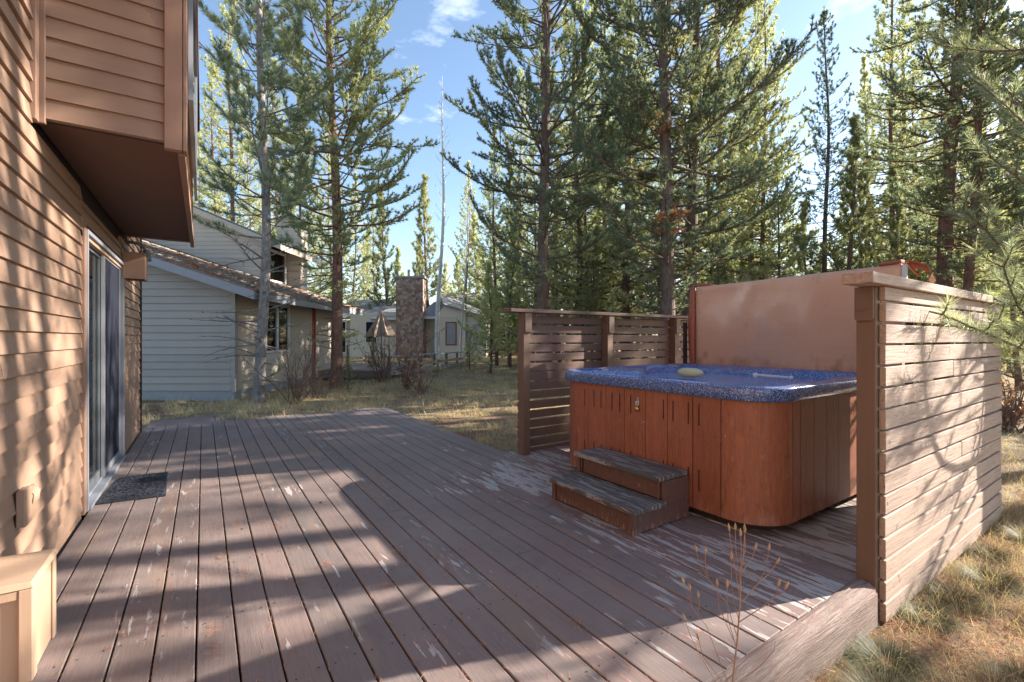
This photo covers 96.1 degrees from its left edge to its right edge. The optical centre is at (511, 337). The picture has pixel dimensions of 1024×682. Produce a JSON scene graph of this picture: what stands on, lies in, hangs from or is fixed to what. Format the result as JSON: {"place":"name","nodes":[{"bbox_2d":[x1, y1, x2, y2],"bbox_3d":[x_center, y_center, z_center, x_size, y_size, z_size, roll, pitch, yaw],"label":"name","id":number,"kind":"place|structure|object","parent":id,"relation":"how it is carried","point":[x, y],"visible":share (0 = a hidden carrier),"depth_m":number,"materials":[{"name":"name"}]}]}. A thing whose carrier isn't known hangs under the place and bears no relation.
{"place":"outdoors","nodes":[
{"label":"outdoors","id":0,"kind":"place"},
{"bbox_2d":[81,343,1023,681],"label":"ground","id":1,"kind":"structure","parent":0,"point":[495,417],"depth_m":8.28,"materials":[{"name":"plant"}]},
{"bbox_2d":[0,0,199,559],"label":"house","id":2,"kind":"structure","parent":1,"relation":"on","point":[99,114],"depth_m":2.73,"materials":[{"name":"paint"}]},
{"bbox_2d":[87,228,125,511],"bbox_3d":[-3.729,0.240,4.212,0.100,2.120,1.910,0,0,-34],"label":"sliding door","id":3,"kind":"structure","parent":2,"relation":"in","point":[105,282],"depth_m":4.15,"materials":[{"name":"metal"}]},
{"bbox_2d":[188,0,197,200],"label":"bay window frame","id":4,"kind":"structure","parent":2,"relation":"in","point":[192,26],"depth_m":3.79,"materials":[{"name":"metal"}]},
{"bbox_2d":[193,131,213,211],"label":"forest pine","id":5,"kind":"object","parent":1,"relation":"on","point":[199,183],"visible":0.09,"depth_m":30.82,"materials":[{"name":"green plant"}]},
{"bbox_2d":[193,64,249,222],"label":"forest pine","id":6,"kind":"object","parent":1,"relation":"on","point":[205,133],"visible":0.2,"depth_m":26.98,"materials":[{"name":"green plant"}]},
{"bbox_2d":[193,0,275,235],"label":"forest pine","id":7,"kind":"object","parent":1,"relation":"on","point":[219,206],"visible":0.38,"depth_m":22.71,"materials":[{"name":"green plant"}]},
{"bbox_2d":[235,126,261,230],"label":"forest pine","id":8,"kind":"object","parent":1,"relation":"on","point":[247,175],"visible":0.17,"depth_m":33.03,"materials":[{"name":"green plant"}]},
{"bbox_2d":[142,205,363,400],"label":"neighbour house","id":9,"kind":"structure","parent":1,"relation":"on","point":[181,286],"depth_m":11.24,"materials":[{"name":"grey siding paint"},{"name":"beige siding paint"},{"name":"brown shingle"}]},
{"bbox_2d":[270,249,285,284],"bbox_3d":[-9.070,-2.800,17.664,0.115,1.800,1.573,0,0,2],"label":"window frame","id":10,"kind":"structure","parent":9,"relation":"in","point":[279,259],"depth_m":17.93,"materials":[{"name":"white wood"}]},
{"bbox_2d":[267,303,290,352],"bbox_3d":[-6.742,-0.275,13.200,0.075,1.370,1.500,0,0,0],"label":"window frame","id":11,"kind":"structure","parent":9,"relation":"in","point":[278,339],"depth_m":13.29,"materials":[{"name":"white wood"}]},
{"bbox_2d":[311,308,315,378],"bbox_3d":[-6.755,0.150,15.625,0.070,2.500,0.250,0,0,0],"label":"downspout","id":12,"kind":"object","parent":9,"relation":"in","point":[313,309],"depth_m":15.57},
{"bbox_2d":[236,57,311,292],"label":"forest pine","id":13,"kind":"object","parent":1,"relation":"on","point":[274,215],"visible":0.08,"depth_m":26.91,"materials":[{"name":"green plant"}]},
{"bbox_2d":[189,0,371,402],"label":"pine tree","id":14,"kind":"object","parent":1,"relation":"on","point":[263,154],"visible":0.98,"depth_m":10.62,"materials":[{"name":"green plant"}]},
{"bbox_2d":[232,323,329,403],"bbox_3d":[-5.024,0.637,10.297,2.260,1.936,2.231,0,0,-34],"label":"bare shrub","id":15,"kind":"object","parent":1,"relation":"on","point":[298,395],"visible":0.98,"depth_m":10.40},
{"bbox_2d":[280,348,349,398],"bbox_3d":[-4.857,0.919,11.538,1.736,1.332,0.900,0,0,5],"label":"bare shrub","id":16,"kind":"object","parent":1,"relation":"on","point":[316,390],"visible":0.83,"depth_m":11.43,"materials":[{"name":"orange plant"}]},
{"bbox_2d":[271,96,361,338],"bbox_3d":[-10.394,-5.938,24.332,5.076,15.201,4.848,0,0,-9],"label":"forest pine","id":17,"kind":"object","parent":1,"relation":"on","point":[328,295],"visible":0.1,"depth_m":23.84,"materials":[{"name":"green plant"}]},
{"bbox_2d":[231,0,439,389],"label":"pine tree","id":18,"kind":"object","parent":1,"relation":"on","point":[358,86],"visible":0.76,"depth_m":12.57,"materials":[{"name":"green plant"}]},
{"bbox_2d":[307,120,365,308],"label":"forest pine","id":19,"kind":"object","parent":1,"relation":"on","point":[345,291],"visible":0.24,"depth_m":30.77,"materials":[{"name":"green plant"}]},
{"bbox_2d":[340,345,356,391],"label":"pine sapling","id":20,"kind":"object","parent":1,"relation":"on","point":[347,369],"visible":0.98,"depth_m":12.57,"materials":[{"name":"green plant"}]},
{"bbox_2d":[327,172,373,319],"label":"forest pine","id":21,"kind":"object","parent":1,"relation":"on","point":[358,249],"visible":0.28,"depth_m":37.97,"materials":[{"name":"green plant"}]},
{"bbox_2d":[355,227,379,299],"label":"forest pine","id":22,"kind":"object","parent":1,"relation":"on","point":[363,257],"visible":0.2,"depth_m":47.89,"materials":[{"name":"green plant"}]},
{"bbox_2d":[359,200,390,299],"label":"forest pine","id":23,"kind":"object","parent":1,"relation":"on","point":[370,249],"visible":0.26,"depth_m":41.73,"materials":[{"name":"green plant"}]},
{"bbox_2d":[353,321,403,382],"bbox_3d":[-4.240,0.460,14.960,2.038,2.140,1.564,0,0,29],"label":"bare shrub","id":24,"kind":"object","parent":1,"relation":"on","point":[381,370],"visible":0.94,"depth_m":14.96,"materials":[{"name":"orange plant"}]},
{"bbox_2d":[366,184,400,308],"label":"forest pine","id":25,"kind":"object","parent":1,"relation":"on","point":[383,258],"visible":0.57,"depth_m":32.50,"materials":[{"name":"green plant"}]},
{"bbox_2d":[317,351,468,378],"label":"neighbour deck","id":26,"kind":"structure","parent":1,"relation":"on","point":[365,371],"depth_m":17.30,"materials":[{"name":"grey wood"}]},
{"bbox_2d":[364,309,397,345],"bbox_3d":[-5.397,-0.030,19.000,1.293,2.340,1.293,0,0,34],"label":"patio umbrella","id":27,"kind":"object","parent":26,"relation":"on","point":[378,324],"visible":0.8,"depth_m":18.77,"materials":[{"name":"beige fabric"}]},
{"bbox_2d":[390,246,406,303],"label":"forest pine","id":28,"kind":"object","parent":1,"relation":"on","point":[397,255],"visible":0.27,"depth_m":45.60,"materials":[{"name":"green plant"}]},
{"bbox_2d":[380,328,443,389],"bbox_3d":[-2.747,0.613,13.171,1.696,1.903,1.754,0,0,-34],"label":"bare shrub","id":29,"kind":"object","parent":1,"relation":"on","point":[413,365],"visible":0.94,"depth_m":13.18,"materials":[{"name":"orange plant"}]},
{"bbox_2d":[391,346,439,394],"bbox_3d":[-2.502,0.903,12.126,1.158,1.374,1.416,0,0,-34],"label":"bare shrub","id":30,"kind":"object","parent":1,"relation":"on","point":[419,376],"visible":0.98,"depth_m":12.09,"materials":[{"name":"orange plant"}]},
{"bbox_2d":[343,270,490,357],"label":"house","id":31,"kind":"structure","parent":1,"relation":"on","point":[407,313],"depth_m":28.25,"materials":[{"name":"stone"}]},
{"bbox_2d":[445,322,456,344],"bbox_3d":[-3.741,-0.273,28.225,0.672,1.429,0.050,0,0,0],"label":"window","id":32,"kind":"structure","parent":31,"relation":"in","point":[450,327],"depth_m":28.23,"materials":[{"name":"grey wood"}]},
{"bbox_2d":[410,173,446,307],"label":"forest pine","id":33,"kind":"object","parent":1,"relation":"on","point":[424,207],"visible":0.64,"depth_m":35.68,"materials":[{"name":"green plant"}]},
{"bbox_2d":[424,83,453,359],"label":"bare tree","id":34,"kind":"object","parent":1,"relation":"on","point":[440,274],"visible":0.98,"depth_m":25.44,"materials":[{"name":"white plant"}]},
{"bbox_2d":[31,407,882,681],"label":"deck","id":35,"kind":"structure","parent":1,"relation":"on","point":[580,564],"depth_m":2.52,"materials":[{"name":"wood"}]},
{"bbox_2d":[0,549,57,681],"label":"wooden box","id":36,"kind":"object","parent":35,"relation":"on","point":[27,607],"visible":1,"depth_m":1.74,"materials":[{"name":"beige paint"}]},
{"bbox_2d":[95,472,167,504],"bbox_3d":[-3.260,1.291,3.997,0.450,0.014,0.820,0,0,-34],"label":"doormat","id":37,"kind":"object","parent":35,"relation":"on","point":[136,487],"visible":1,"depth_m":3.93,"materials":[{"name":"rubber"}]},
{"bbox_2d":[549,447,688,535],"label":"tub steps","id":38,"kind":"structure","parent":35,"relation":"on","point":[590,489],"depth_m":3.34,"materials":[{"name":"wood"}]},
{"bbox_2d":[565,363,885,529],"bbox_3d":[1.896,0.792,4.331,2.145,1.010,2.150,0,0,-34],"label":"hot tub","id":39,"kind":"object","parent":35,"relation":"on","point":[761,448],"visible":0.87,"depth_m":3.32,"materials":[{"name":"brown wood"}]},
{"bbox_2d":[683,259,935,442],"bbox_3d":[2.945,0.291,4.969,0.252,1.977,2.430,0,0,-34],"label":"spa cover","id":40,"kind":"object","parent":39,"relation":"attached to","point":[808,321],"visible":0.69,"depth_m":4.88,"materials":[{"name":"leather"}]},
{"bbox_2d":[440,160,489,326],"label":"forest pine","id":41,"kind":"object","parent":1,"relation":"on","point":[461,266],"visible":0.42,"depth_m":33.00,"materials":[{"name":"green plant"}]},
{"bbox_2d":[456,178,475,362],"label":"bare tree","id":42,"kind":"object","parent":1,"relation":"on","point":[462,305],"visible":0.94,"depth_m":23.02,"materials":[{"name":"white plant"}]},
{"bbox_2d":[460,328,477,370],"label":"pine sapling","id":43,"kind":"object","parent":1,"relation":"on","point":[468,343],"visible":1,"depth_m":18.99,"materials":[{"name":"green plant"}]},
{"bbox_2d":[458,213,490,295],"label":"forest pine","id":44,"kind":"object","parent":1,"relation":"on","point":[472,257],"visible":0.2,"depth_m":37.56,"materials":[{"name":"green plant"}]},
{"bbox_2d":[466,183,507,355],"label":"forest pine","id":45,"kind":"object","parent":1,"relation":"on","point":[482,273],"visible":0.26,"depth_m":30.81,"materials":[{"name":"green plant"}]},
{"bbox_2d":[455,124,530,365],"bbox_3d":[-0.348,-4.373,21.731,3.832,12.015,4.012,0,0,-30],"label":"forest pine","id":46,"kind":"object","parent":1,"relation":"on","point":[493,259],"visible":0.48,"depth_m":21.80,"materials":[{"name":"green plant"}]},
{"bbox_2d":[474,260,515,372],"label":"forest pine","id":47,"kind":"object","parent":1,"relation":"on","point":[494,316],"visible":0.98,"depth_m":17.85,"materials":[{"name":"green plant"}]},
{"bbox_2d":[471,165,532,361],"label":"forest pine","id":48,"kind":"object","parent":1,"relation":"on","point":[505,244],"visible":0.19,"depth_m":23.93,"materials":[{"name":"green plant"}]},
{"bbox_2d":[481,226,527,366],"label":"forest pine","id":49,"kind":"object","parent":1,"relation":"on","point":[513,267],"visible":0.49,"depth_m":20.93,"materials":[{"name":"green plant"}]},
{"bbox_2d":[490,67,538,358],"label":"forest pine","id":50,"kind":"object","parent":1,"relation":"on","point":[521,72],"visible":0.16,"depth_m":26.68,"materials":[{"name":"green plant"}]},
{"bbox_2d":[506,140,560,362],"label":"forest pine","id":51,"kind":"object","parent":1,"relation":"on","point":[525,254],"visible":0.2,"depth_m":22.87,"materials":[{"name":"green plant"}]},
{"bbox_2d":[501,0,589,380],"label":"pine tree","id":52,"kind":"object","parent":1,"relation":"on","point":[563,129],"visible":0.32,"depth_m":15.39,"materials":[{"name":"green plant"}]},
{"bbox_2d":[439,0,664,381],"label":"pine tree","id":53,"kind":"object","parent":1,"relation":"on","point":[543,130],"visible":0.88,"depth_m":12.98,"materials":[{"name":"green plant"}]},
{"bbox_2d":[535,212,574,361],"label":"forest pine","id":54,"kind":"object","parent":1,"relation":"on","point":[556,267],"visible":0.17,"depth_m":19.91,"materials":[{"name":"green plant"}]},
{"bbox_2d":[549,72,601,361],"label":"forest pine","id":55,"kind":"object","parent":1,"relation":"on","point":[589,217],"visible":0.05,"depth_m":22.96,"materials":[{"name":"green plant"}]},
{"bbox_2d":[513,0,657,361],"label":"forest pine","id":56,"kind":"object","parent":1,"relation":"on","point":[565,259],"visible":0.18,"depth_m":17.76,"materials":[{"name":"green plant"}]},
{"bbox_2d":[570,224,605,361],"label":"forest pine","id":57,"kind":"object","parent":1,"relation":"on","point":[591,286],"visible":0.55,"depth_m":16.53,"materials":[{"name":"green plant"}]},
{"bbox_2d":[549,75,631,360],"bbox_3d":[3.143,-4.736,18.793,3.494,12.843,3.702,0,0,-35],"label":"forest pine","id":58,"kind":"object","parent":1,"relation":"on","point":[594,220],"visible":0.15,"depth_m":18.62,"materials":[{"name":"green plant"}]},
{"bbox_2d":[501,308,689,454],"bbox_3d":[1.695,0.599,6.232,4.240,1.842,0.200,0,0,-34],"label":"screen fence","id":59,"kind":"object","parent":1,"relation":"on","point":[607,330],"visible":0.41,"depth_m":5.55,"materials":[{"name":"wood"}]},
{"bbox_2d":[550,0,659,360],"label":"forest pine","id":60,"kind":"object","parent":1,"relation":"on","point":[604,181],"visible":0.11,"depth_m":21.55,"materials":[{"name":"green plant"}]},
{"bbox_2d":[580,12,657,350],"bbox_3d":[4.432,-5.946,18.198,3.330,15.361,3.668,0,0,20],"label":"forest pine","id":61,"kind":"object","parent":1,"relation":"on","point":[640,154],"visible":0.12,"depth_m":17.83,"materials":[{"name":"green plant"}]},
{"bbox_2d":[549,0,701,359],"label":"forest pine","id":62,"kind":"object","parent":1,"relation":"on","point":[623,289],"visible":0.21,"depth_m":17.18,"materials":[{"name":"green plant"}]},
{"bbox_2d":[598,75,682,358],"bbox_3d":[6.380,-5.851,23.169,4.313,14.962,4.070,0,0,39],"label":"forest pine","id":63,"kind":"object","parent":1,"relation":"on","point":[641,295],"visible":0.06,"depth_m":22.65,"materials":[{"name":"green plant"}]},
{"bbox_2d":[636,226,682,358],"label":"forest pine","id":64,"kind":"object","parent":1,"relation":"on","point":[658,281],"visible":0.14,"depth_m":15.85,"materials":[{"name":"green plant"}]},
{"bbox_2d":[528,0,823,357],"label":"pine tree","id":65,"kind":"object","parent":1,"relation":"on","point":[618,90],"visible":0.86,"depth_m":10.75,"materials":[{"name":"green plant"}]},
{"bbox_2d":[654,110,708,356],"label":"forest pine","id":66,"kind":"object","parent":1,"relation":"on","point":[684,251],"visible":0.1,"depth_m":23.88,"materials":[{"name":"green plant"}]},
{"bbox_2d":[582,0,816,356],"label":"pine tree","id":67,"kind":"object","parent":1,"relation":"on","point":[706,71],"visible":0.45,"depth_m":11.88,"materials":[{"name":"green plant"}]},
{"bbox_2d":[660,36,762,326],"bbox_3d":[7.676,-5.105,17.695,3.722,13.682,3.944,0,0,7],"label":"forest pine","id":68,"kind":"object","parent":1,"relation":"on","point":[748,230],"visible":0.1,"depth_m":17.38,"materials":[{"name":"green plant"}]},
{"bbox_2d":[709,220,731,284],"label":"forest pine","id":69,"kind":"object","parent":1,"relation":"on","point":[719,277],"visible":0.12,"depth_m":15.01,"materials":[{"name":"green plant"}]},
{"bbox_2d":[654,2,799,283],"bbox_3d":[8.009,-8.671,18.106,4.565,21.063,5.029,0,0,-33],"label":"forest pine","id":70,"kind":"object","parent":1,"relation":"on","point":[753,139],"visible":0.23,"depth_m":17.29,"materials":[{"name":"green plant"}]},
{"bbox_2d":[681,523,788,681],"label":"dry weed","id":71,"kind":"object","parent":1,"relation":"on","point":[741,570],"visible":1,"depth_m":1.55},
{"bbox_2d":[707,110,782,282],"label":"forest pine","id":72,"kind":"object","parent":1,"relation":"on","point":[737,278],"visible":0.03,"depth_m":20.74,"materials":[{"name":"green plant"}]},
{"bbox_2d":[698,0,822,282],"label":"forest pine","id":73,"kind":"object","parent":1,"relation":"on","point":[749,33],"visible":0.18,"depth_m":19.40,"materials":[{"name":"green plant"}]},
{"bbox_2d":[724,0,820,282],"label":"forest pine","id":74,"kind":"object","parent":1,"relation":"on","point":[768,41],"visible":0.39,"depth_m":18.54,"materials":[{"name":"green plant"}]},
{"bbox_2d":[754,162,798,278],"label":"forest pine","id":75,"kind":"object","parent":1,"relation":"on","point":[777,238],"visible":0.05,"depth_m":22.68,"materials":[{"name":"green plant"}]},
{"bbox_2d":[743,150,811,280],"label":"forest pine","id":76,"kind":"object","parent":1,"relation":"on","point":[790,261],"visible":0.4,"depth_m":16.34,"materials":[{"name":"green plant"}]},
{"bbox_2d":[787,198,827,276],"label":"forest pine","id":77,"kind":"object","parent":1,"relation":"on","point":[801,228],"visible":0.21,"depth_m":18.00,"materials":[{"name":"green plant"}]},
{"bbox_2d":[782,6,877,273],"bbox_3d":[11.578,-5.264,16.941,2.867,13.962,2.730,0,0,32],"label":"pine tree","id":78,"kind":"object","parent":1,"relation":"on","point":[827,160],"visible":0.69,"depth_m":16.80,"materials":[{"name":"green plant"}]},
{"bbox_2d":[819,112,876,271],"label":"forest pine","id":79,"kind":"object","parent":1,"relation":"on","point":[852,158],"visible":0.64,"depth_m":14.86,"materials":[{"name":"green plant"}]},
{"bbox_2d":[830,53,889,269],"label":"pine tree","id":80,"kind":"object","parent":1,"relation":"on","point":[865,75],"visible":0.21,"depth_m":20.45,"materials":[{"name":"green plant"}]},
{"bbox_2d":[804,639,942,681],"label":"grass tussock","id":81,"kind":"object","parent":1,"relation":"on","point":[866,678],"depth_m":1.99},
{"bbox_2d":[828,0,963,282],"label":"forest pine","id":82,"kind":"object","parent":1,"relation":"on","point":[890,55],"visible":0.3,"depth_m":16.93,"materials":[{"name":"green plant"}]},
{"bbox_2d":[827,0,972,287],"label":"forest pine","id":83,"kind":"object","parent":1,"relation":"on","point":[902,127],"visible":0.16,"depth_m":18.89,"materials":[{"name":"green plant"}]},
{"bbox_2d":[833,624,972,681],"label":"grass tussock","id":84,"kind":"object","parent":1,"relation":"on","point":[863,653],"depth_m":2.14,"materials":[{"name":"plant"}]},
{"bbox_2d":[875,165,932,362],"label":"forest pine","id":85,"kind":"object","parent":1,"relation":"on","point":[895,222],"visible":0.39,"depth_m":14.28,"materials":[{"name":"green plant"}]},
{"bbox_2d":[872,81,937,274],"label":"forest pine","id":86,"kind":"object","parent":1,"relation":"on","point":[900,182],"visible":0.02,"depth_m":20.89,"materials":[{"name":"green plant"}]},
{"bbox_2d":[884,58,938,344],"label":"forest pine","id":87,"kind":"object","parent":1,"relation":"on","point":[914,60],"visible":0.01,"depth_m":24.00,"materials":[{"name":"green plant"}]},
{"bbox_2d":[815,494,1023,681],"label":"fallen needles","id":88,"kind":"object","parent":1,"relation":"on","point":[967,619],"visible":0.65,"depth_m":2.36,"materials":[{"name":"plant"}]},
{"bbox_2d":[842,271,1007,624],"bbox_3d":[2.930,0.661,3.123,2.895,1.978,0.151,0,0,-34],"label":"privacy fence","id":89,"kind":"object","parent":1,"relation":"on","point":[935,498],"visible":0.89,"depth_m":2.71,"materials":[{"name":"wood"}]},
{"bbox_2d":[846,0,1023,392],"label":"pine tree","id":90,"kind":"object","parent":1,"relation":"on","point":[901,93],"visible":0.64,"depth_m":11.32,"materials":[{"name":"green plant"}]},
{"bbox_2d":[895,589,984,643],"bbox_3d":[2.239,1.489,2.491,0.513,0.132,0.520,0,0,13],"label":"grass tussock","id":91,"kind":"object","parent":1,"relation":"on","point":[928,609],"depth_m":2.47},
{"bbox_2d":[892,0,1004,273],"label":"pine tree","id":92,"kind":"object","parent":1,"relation":"on","point":[932,131],"visible":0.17,"depth_m":14.41,"materials":[{"name":"green plant"}]},
{"bbox_2d":[888,18,1023,381],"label":"pine tree","id":93,"kind":"object","parent":1,"relation":"on","point":[944,41],"visible":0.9,"depth_m":3.75,"materials":[{"name":"green plant"}]},
{"bbox_2d":[897,0,1023,390],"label":"pine tree","id":94,"kind":"object","parent":1,"relation":"on","point":[977,176],"visible":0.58,"depth_m":10.64,"materials":[{"name":"green plant"}]},
{"bbox_2d":[900,0,1023,313],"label":"forest pine","id":95,"kind":"object","parent":1,"relation":"on","point":[968,131],"visible":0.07,"depth_m":17.84,"materials":[{"name":"green plant"}]},
{"bbox_2d":[906,54,1023,316],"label":"forest pine","id":96,"kind":"object","parent":1,"relation":"on","point":[962,170],"visible":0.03,"depth_m":15.97,"materials":[{"name":"green plant"}]},
{"bbox_2d":[916,575,1014,626],"bbox_3d":[2.574,1.491,2.665,0.557,0.142,0.562,0,0,44],"label":"grass tussock","id":97,"kind":"object","parent":1,"relation":"on","point":[975,596],"depth_m":2.64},
{"bbox_2d":[931,193,1009,372],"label":"forest pine","id":98,"kind":"object","parent":1,"relation":"on","point":[964,252],"visible":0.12,"depth_m":14.08,"materials":[{"name":"green plant"}]},
{"bbox_2d":[939,553,1023,607],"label":"grass tussock","id":99,"kind":"object","parent":1,"relation":"on","point":[995,581],"depth_m":2.85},
{"bbox_2d":[954,365,1023,433],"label":"bare shrub","id":100,"kind":"object","parent":1,"relation":"on","point":[1013,414],"visible":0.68,"depth_m":7.40,"materials":[{"name":"orange plant"}]},
{"bbox_2d":[956,220,1022,363],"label":"forest pine","id":101,"kind":"object","parent":1,"relation":"on","point":[979,263],"visible":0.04,"depth_m":14.99,"materials":[{"name":"green plant"}]},
{"bbox_2d":[957,640,1023,681],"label":"grass tussock","id":102,"kind":"object","parent":1,"relation":"on","point":[1020,676],"depth_m":2.07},
{"bbox_2d":[964,539,1023,567],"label":"grass tussock","id":103,"kind":"object","parent":1,"relation":"on","point":[987,550],"depth_m":3.20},
{"bbox_2d":[974,175,1023,390],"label":"forest pine","id":104,"kind":"object","parent":1,"relation":"on","point":[1014,318],"visible":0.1,"depth_m":13.06,"materials":[{"name":"green plant"}]},
{"bbox_2d":[980,73,1023,301],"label":"pine tree","id":105,"kind":"object","parent":1,"relation":"on","point":[1016,149],"visible":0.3,"depth_m":10.30,"materials":[{"name":"green plant"}]},
{"bbox_2d":[983,8,1023,281],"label":"pine tree","id":106,"kind":"object","parent":1,"relation":"on","point":[1021,26],"visible":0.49,"depth_m":8.65,"materials":[{"name":"green plant"}]},
{"bbox_2d":[985,518,1023,547],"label":"grass tussock","id":107,"kind":"object","parent":1,"relation":"on","point":[1014,534],"depth_m":3.49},
{"bbox_2d":[193,0,1023,334],"label":"sky","id":108,"kind":"structure","parent":0,"point":[421,31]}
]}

